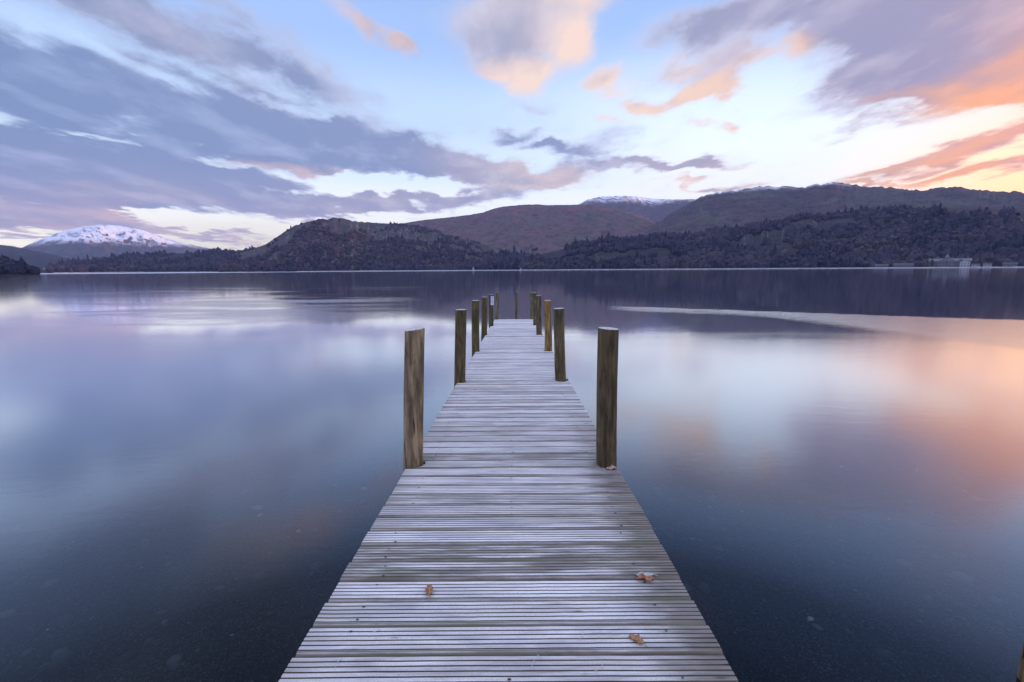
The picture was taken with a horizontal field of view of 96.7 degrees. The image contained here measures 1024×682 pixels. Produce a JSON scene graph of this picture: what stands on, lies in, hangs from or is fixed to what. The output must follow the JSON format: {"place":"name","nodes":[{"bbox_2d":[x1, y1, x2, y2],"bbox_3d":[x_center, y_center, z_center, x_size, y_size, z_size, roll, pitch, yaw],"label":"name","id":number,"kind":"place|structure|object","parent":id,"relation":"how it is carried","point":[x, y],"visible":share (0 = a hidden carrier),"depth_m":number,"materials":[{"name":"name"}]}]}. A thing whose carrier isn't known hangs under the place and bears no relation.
{"place":"outdoors","nodes":[
{"label":"outdoors","id":0,"kind":"place"},
{"bbox_2d":[4,274,37,274],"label":"hills","id":1,"kind":"structure","parent":0,"point":[20,274],"depth_m":423.85,"materials":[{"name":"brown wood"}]},
{"bbox_2d":[0,245,70,266],"bbox_3d":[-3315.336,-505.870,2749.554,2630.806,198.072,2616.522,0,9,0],"label":"hills","id":2,"kind":"structure","parent":0,"point":[36,258],"depth_m":2848.51,"materials":[{"name":"plant"}]},
{"bbox_2d":[53,272,143,272],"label":"shore","id":3,"kind":"structure","parent":0,"point":[98,272],"depth_m":1392.09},
{"bbox_2d":[23,225,210,259],"bbox_3d":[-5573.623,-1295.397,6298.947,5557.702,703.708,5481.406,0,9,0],"label":"hills","id":4,"kind":"structure","parent":0,"point":[96,241],"depth_m":6028.65,"materials":[{"name":"white snow"}]},
{"bbox_2d":[39,253,213,272],"bbox_3d":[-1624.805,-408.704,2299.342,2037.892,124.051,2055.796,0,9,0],"label":"hills","id":5,"kind":"structure","parent":0,"point":[181,255],"depth_m":1654.86,"materials":[{"name":"brown plant"}]},
{"bbox_2d":[144,270,391,272],"bbox_3d":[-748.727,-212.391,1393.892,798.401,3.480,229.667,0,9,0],"label":"shore","id":6,"kind":"structure","parent":0,"point":[306,271],"depth_m":1345.12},
{"bbox_2d":[218,217,495,271],"bbox_3d":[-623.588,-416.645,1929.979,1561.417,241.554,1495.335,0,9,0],"label":"hills","id":7,"kind":"structure","parent":0,"point":[343,225],"depth_m":1829.31,"materials":[{"name":"plant"}]},
{"bbox_2d":[0,268,1023,681],"bbox_3d":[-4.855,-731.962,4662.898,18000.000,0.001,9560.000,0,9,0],"label":"water","id":8,"kind":"structure","parent":0,"point":[202,472],"depth_m":6.11,"materials":[{"name":"liquid"}]},
{"bbox_2d":[515,292,517,318],"bbox_3d":[0.154,-0.250,21.117,0.223,4.042,0.133,0,9,0],"label":"mooring post","id":9,"kind":"object","parent":8,"relation":"in","point":[516,293],"visible":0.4,"depth_m":20.84,"materials":[{"name":"wood"}]},
{"bbox_2d":[1017,641,1023,681],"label":"mooring post","id":10,"kind":"object","parent":8,"relation":"in","point":[1020,674],"visible":0.91,"depth_m":2.66,"materials":[{"name":"brown wood"}]},
{"bbox_2d":[0,0,1023,250],"label":"sky","id":11,"kind":"structure","parent":0,"point":[228,124],"materials":[{"name":"blue"}]},
{"bbox_2d":[401,204,655,254],"bbox_3d":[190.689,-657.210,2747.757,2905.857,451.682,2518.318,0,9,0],"label":"hills","id":12,"kind":"structure","parent":0,"point":[542,228],"depth_m":2469.73,"materials":[{"name":"plant"}]},
{"bbox_2d":[578,196,696,222],"bbox_3d":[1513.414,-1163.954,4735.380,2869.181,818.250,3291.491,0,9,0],"label":"hills","id":13,"kind":"structure","parent":0,"point":[655,210],"depth_m":4870.79,"materials":[{"name":"white snow"}]},
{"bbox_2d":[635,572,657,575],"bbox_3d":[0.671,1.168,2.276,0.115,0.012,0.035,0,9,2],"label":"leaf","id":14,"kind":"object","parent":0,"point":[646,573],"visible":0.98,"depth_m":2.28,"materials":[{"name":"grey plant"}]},
{"bbox_2d":[392,266,1023,270],"bbox_3d":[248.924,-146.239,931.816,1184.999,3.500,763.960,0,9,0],"label":"shore","id":15,"kind":"structure","parent":0,"point":[729,268],"depth_m":856.97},
{"bbox_2d":[875,264,888,266],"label":"barn","id":16,"kind":"structure","parent":15,"relation":"on","point":[881,265],"depth_m":781.83,"materials":[{"name":"grey stone"}]},
{"bbox_2d":[893,263,913,266],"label":"barn","id":17,"kind":"structure","parent":15,"relation":"on","point":[903,264],"depth_m":761.57,"materials":[{"name":"grey stone"}]},
{"bbox_2d":[928,254,971,266],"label":"hotel","id":18,"kind":"structure","parent":15,"relation":"on","point":[948,262],"depth_m":742.35,"materials":[{"name":"grey stone"}]},
{"bbox_2d":[960,259,969,266],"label":"house","id":19,"kind":"structure","parent":15,"relation":"on","point":[965,263],"depth_m":710.89,"materials":[{"name":"stone"}]},
{"bbox_2d":[983,262,991,266],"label":"house","id":20,"kind":"structure","parent":15,"relation":"on","point":[985,264],"depth_m":690.66,"materials":[{"name":"stone"}]},
{"bbox_2d":[1003,261,1017,266],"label":"house","id":21,"kind":"structure","parent":15,"relation":"on","point":[1009,264],"depth_m":677.49,"materials":[{"name":"grey stone"}]},
{"bbox_2d":[524,208,1023,269],"bbox_3d":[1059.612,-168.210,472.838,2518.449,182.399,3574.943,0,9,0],"label":"hills","id":22,"kind":"structure","parent":0,"point":[773,235],"depth_m":1282.51,"materials":[{"name":"foliage"},{"name":"grass"},{"name":"plant"}]},
{"bbox_2d":[0,202,1023,274],"bbox_3d":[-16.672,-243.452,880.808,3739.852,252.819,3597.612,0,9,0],"label":"woodland","id":23,"kind":"object","parent":22,"relation":"on","point":[872,240],"visible":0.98,"depth_m":1192.96,"materials":[{"name":"green plant"}]},
{"bbox_2d":[644,182,1023,234],"bbox_3d":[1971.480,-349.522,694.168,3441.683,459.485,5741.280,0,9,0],"label":"hills","id":24,"kind":"structure","parent":0,"point":[731,208],"depth_m":2038.28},
{"bbox_3d":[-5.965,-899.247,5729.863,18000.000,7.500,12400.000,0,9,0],"label":"lake bed","id":25,"kind":"structure","parent":0,"visible":0},
{"bbox_2d":[278,292,737,681],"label":"jetty","id":26,"kind":"object","parent":25,"relation":"in","point":[511,525],"visible":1,"depth_m":2.48,"materials":[{"name":"grey wood"}]},
{"bbox_2d":[424,584,432,599],"bbox_3d":[-0.393,1.187,2.158,0.044,0.020,0.097,-2,9,-8],"label":"leaf","id":27,"kind":"object","parent":26,"relation":"on","point":[429,589],"visible":1,"depth_m":2.17,"materials":[{"name":"brown plant"}]},
{"bbox_2d":[629,634,646,645],"bbox_3d":[0.515,1.218,1.856,0.083,0.018,0.039,8,12,41],"label":"leaf","id":28,"kind":"object","parent":26,"relation":"on","point":[637,638],"visible":1,"depth_m":1.86,"materials":[{"name":"brown plant"}]},
{"bbox_2d":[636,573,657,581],"bbox_3d":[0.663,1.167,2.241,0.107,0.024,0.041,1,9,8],"label":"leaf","id":29,"kind":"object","parent":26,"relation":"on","point":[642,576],"visible":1,"depth_m":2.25,"materials":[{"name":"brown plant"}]}
]}

